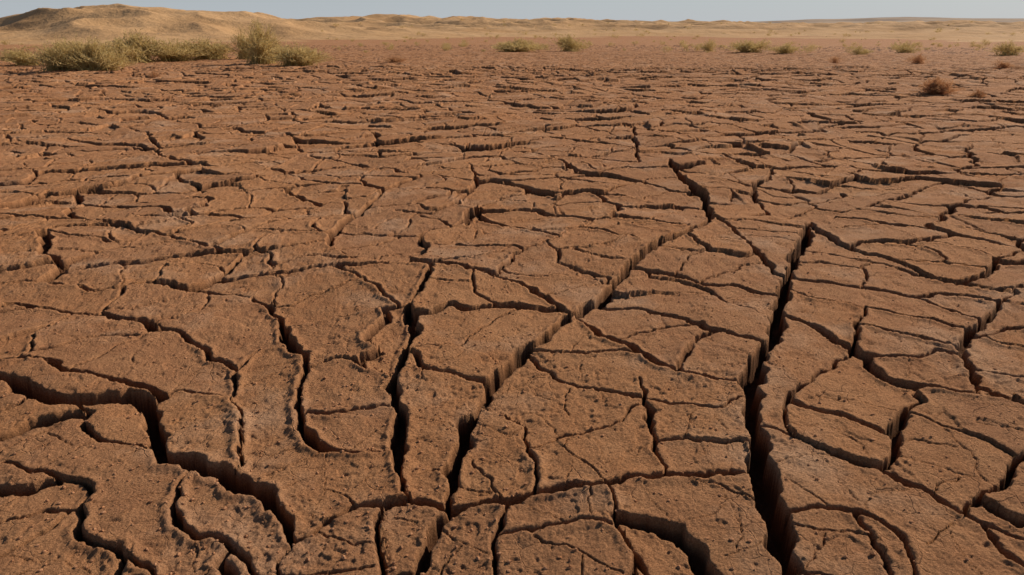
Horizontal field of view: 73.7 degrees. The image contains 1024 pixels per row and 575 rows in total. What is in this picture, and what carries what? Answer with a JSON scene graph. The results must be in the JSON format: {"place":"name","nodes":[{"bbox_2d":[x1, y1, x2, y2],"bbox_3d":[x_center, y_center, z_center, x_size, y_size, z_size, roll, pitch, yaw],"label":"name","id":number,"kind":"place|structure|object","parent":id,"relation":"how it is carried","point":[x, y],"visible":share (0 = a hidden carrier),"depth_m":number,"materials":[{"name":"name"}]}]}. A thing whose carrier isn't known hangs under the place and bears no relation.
{"place":"outdoors","nodes":[
{"label":"outdoors","id":0,"kind":"place"},
{"bbox_2d":[0,36,1023,574],"bbox_3d":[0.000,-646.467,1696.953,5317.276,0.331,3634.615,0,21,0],"label":"cracked mud ground","id":1,"kind":"structure","parent":0,"point":[710,144],"depth_m":3.63,"materials":[{"name":"brown soil"}]},
{"bbox_2d":[0,43,43,65],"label":"desert shrub","id":2,"kind":"object","parent":1,"relation":"on","point":[18,58],"visible":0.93,"depth_m":26.86,"materials":[{"name":"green plant"}]},
{"bbox_2d":[25,35,85,71],"bbox_3d":[-15.284,-7.875,22.982,2.127,1.196,2.073,-16,26,-36],"label":"desert shrub","id":3,"kind":"object","parent":1,"relation":"on","point":[51,53],"visible":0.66,"depth_m":22.76,"materials":[{"name":"green plant"}]},
{"bbox_2d":[44,37,102,50],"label":"desert shrub","id":4,"kind":"object","parent":1,"relation":"on","point":[78,41],"visible":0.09,"depth_m":27.16,"materials":[{"name":"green plant"}]},
{"bbox_2d":[43,36,141,71],"bbox_3d":[-14.123,-7.912,22.999,2.835,1.258,2.711,0,21,0],"label":"desert shrub","id":5,"kind":"object","parent":1,"relation":"on","point":[96,58],"visible":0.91,"depth_m":22.90,"materials":[{"name":"green plant"}]},
{"bbox_2d":[99,28,167,62],"bbox_3d":[-16.495,-10.296,29.043,3.471,1.408,3.706,0,21,0],"label":"desert shrub","id":6,"kind":"object","parent":1,"relation":"on","point":[132,48],"visible":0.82,"depth_m":28.96,"materials":[{"name":"green plant"}]},
{"bbox_2d":[146,71,161,77],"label":"dry grass tuft","id":7,"kind":"object","parent":1,"relation":"on","point":[153,75],"visible":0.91,"depth_m":19.66,"materials":[{"name":"brown plant"}]},
{"bbox_2d":[143,37,209,61],"bbox_3d":[-15.072,-10.520,30.087,3.077,1.078,3.128,19,28,40],"label":"desert shrub","id":8,"kind":"object","parent":1,"relation":"on","point":[172,53],"visible":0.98,"depth_m":29.90,"materials":[{"name":"green plant"}]},
{"bbox_2d":[179,36,237,59],"bbox_3d":[-13.941,-11.136,31.561,3.190,1.177,3.230,0,21,0],"label":"desert shrub","id":9,"kind":"object","parent":1,"relation":"on","point":[216,51],"visible":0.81,"depth_m":31.29,"materials":[{"name":"green plant"}]},
{"bbox_2d":[225,24,254,59],"bbox_3d":[-12.153,-11.280,31.311,1.732,1.614,2.057,6,22,16],"label":"desert shrub","id":10,"kind":"object","parent":1,"relation":"on","point":[240,41],"visible":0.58,"depth_m":31.27,"materials":[{"name":"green plant"}]},
{"bbox_2d":[233,17,285,64],"bbox_3d":[-9.914,-9.783,27.108,2.273,1.818,2.091,15,26,34],"label":"desert shrub","id":11,"kind":"object","parent":1,"relation":"on","point":[261,44],"visible":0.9,"depth_m":26.89,"materials":[{"name":"green plant"}]},
{"bbox_2d":[259,41,334,65],"bbox_3d":[-8.188,-8.893,25.963,2.879,0.976,2.383,-10,23,-25],"label":"desert shrub","id":12,"kind":"object","parent":1,"relation":"on","point":[297,57],"visible":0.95,"depth_m":25.81,"materials":[{"name":"green plant"}]},
{"bbox_2d":[382,56,408,62],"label":"dry grass tuft","id":13,"kind":"object","parent":1,"relation":"on","point":[394,59],"visible":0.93,"depth_m":28.02,"materials":[{"name":"brown plant"}]},
{"bbox_2d":[0,18,1022,52],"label":"distant shrubs","id":14,"kind":"object","parent":1,"relation":"on","point":[445,48],"visible":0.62,"depth_m":53.74,"materials":[{"name":"green plant"}]},
{"bbox_2d":[0,149,1023,574],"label":"soil crumbs","id":15,"kind":"object","parent":1,"relation":"on","point":[420,409],"visible":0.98,"depth_m":2.48,"materials":[{"name":"brown soil"}]},
{"bbox_2d":[491,38,549,51],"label":"desert shrub","id":16,"kind":"object","parent":1,"relation":"on","point":[515,46],"visible":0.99,"depth_m":41.19,"materials":[{"name":"green plant"}]},
{"bbox_2d":[546,33,592,51],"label":"desert shrub","id":17,"kind":"object","parent":1,"relation":"on","point":[567,44],"visible":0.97,"depth_m":41.65,"materials":[{"name":"green plant"}]},
{"bbox_2d":[699,38,722,51],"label":"desert shrub","id":18,"kind":"object","parent":1,"relation":"on","point":[707,47],"visible":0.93,"depth_m":41.78,"materials":[{"name":"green plant"}]},
{"bbox_2d":[721,39,779,52],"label":"desert shrub","id":19,"kind":"object","parent":1,"relation":"on","point":[747,47],"visible":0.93,"depth_m":39.43,"materials":[{"name":"green plant"}]},
{"bbox_2d":[767,41,805,53],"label":"desert shrub","id":20,"kind":"object","parent":1,"relation":"on","point":[786,48],"visible":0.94,"depth_m":37.55,"materials":[{"name":"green plant"}]},
{"bbox_2d":[826,56,842,62],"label":"dry grass tuft","id":21,"kind":"object","parent":1,"relation":"on","point":[835,60],"visible":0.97,"depth_m":28.20,"materials":[{"name":"brown plant"}]},
{"bbox_2d":[845,45,872,54],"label":"desert shrub","id":22,"kind":"object","parent":1,"relation":"on","point":[857,50],"visible":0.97,"depth_m":36.01,"materials":[{"name":"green plant"}]},
{"bbox_2d":[883,40,924,52],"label":"desert shrub","id":23,"kind":"object","parent":1,"relation":"on","point":[906,49],"visible":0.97,"depth_m":39.66,"materials":[{"name":"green plant"}]},
{"bbox_2d":[904,53,929,63],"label":"dry grass tuft","id":24,"kind":"object","parent":1,"relation":"on","point":[919,60],"visible":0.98,"depth_m":28.16,"materials":[{"name":"brown plant"}]},
{"bbox_2d":[918,76,964,94],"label":"dry grass tuft","id":25,"kind":"object","parent":1,"relation":"on","point":[935,86],"visible":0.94,"depth_m":14.86,"materials":[{"name":"brown plant"}]},
{"bbox_2d":[966,89,988,97],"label":"dry grass tuft","id":26,"kind":"object","parent":1,"relation":"on","point":[977,93],"visible":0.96,"depth_m":14.46,"materials":[{"name":"brown plant"}]},
{"bbox_2d":[991,59,1015,68],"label":"dry grass tuft","id":27,"kind":"object","parent":1,"relation":"on","point":[1002,65],"visible":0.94,"depth_m":24.60,"materials":[{"name":"brown plant"}]},
{"bbox_2d":[984,40,1023,55],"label":"desert shrub","id":28,"kind":"object","parent":1,"relation":"on","point":[1010,49],"visible":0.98,"depth_m":36.02,"materials":[{"name":"green plant"}]},
{"bbox_2d":[0,3,1023,44],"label":"sand dunes","id":29,"kind":"structure","parent":0,"point":[101,23],"depth_m":96.66,"materials":[{"name":"beige sand"}]},
{"bbox_2d":[0,0,1023,21],"label":"sky","id":30,"kind":"structure","parent":0,"point":[642,10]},
{"bbox_2d":[629,17,1023,22],"bbox_3d":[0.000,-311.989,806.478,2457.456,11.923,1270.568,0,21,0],"label":"hills","id":31,"kind":"structure","parent":0,"point":[903,19],"depth_m":656.16,"materials":[{"name":"brown sand"}]}
]}

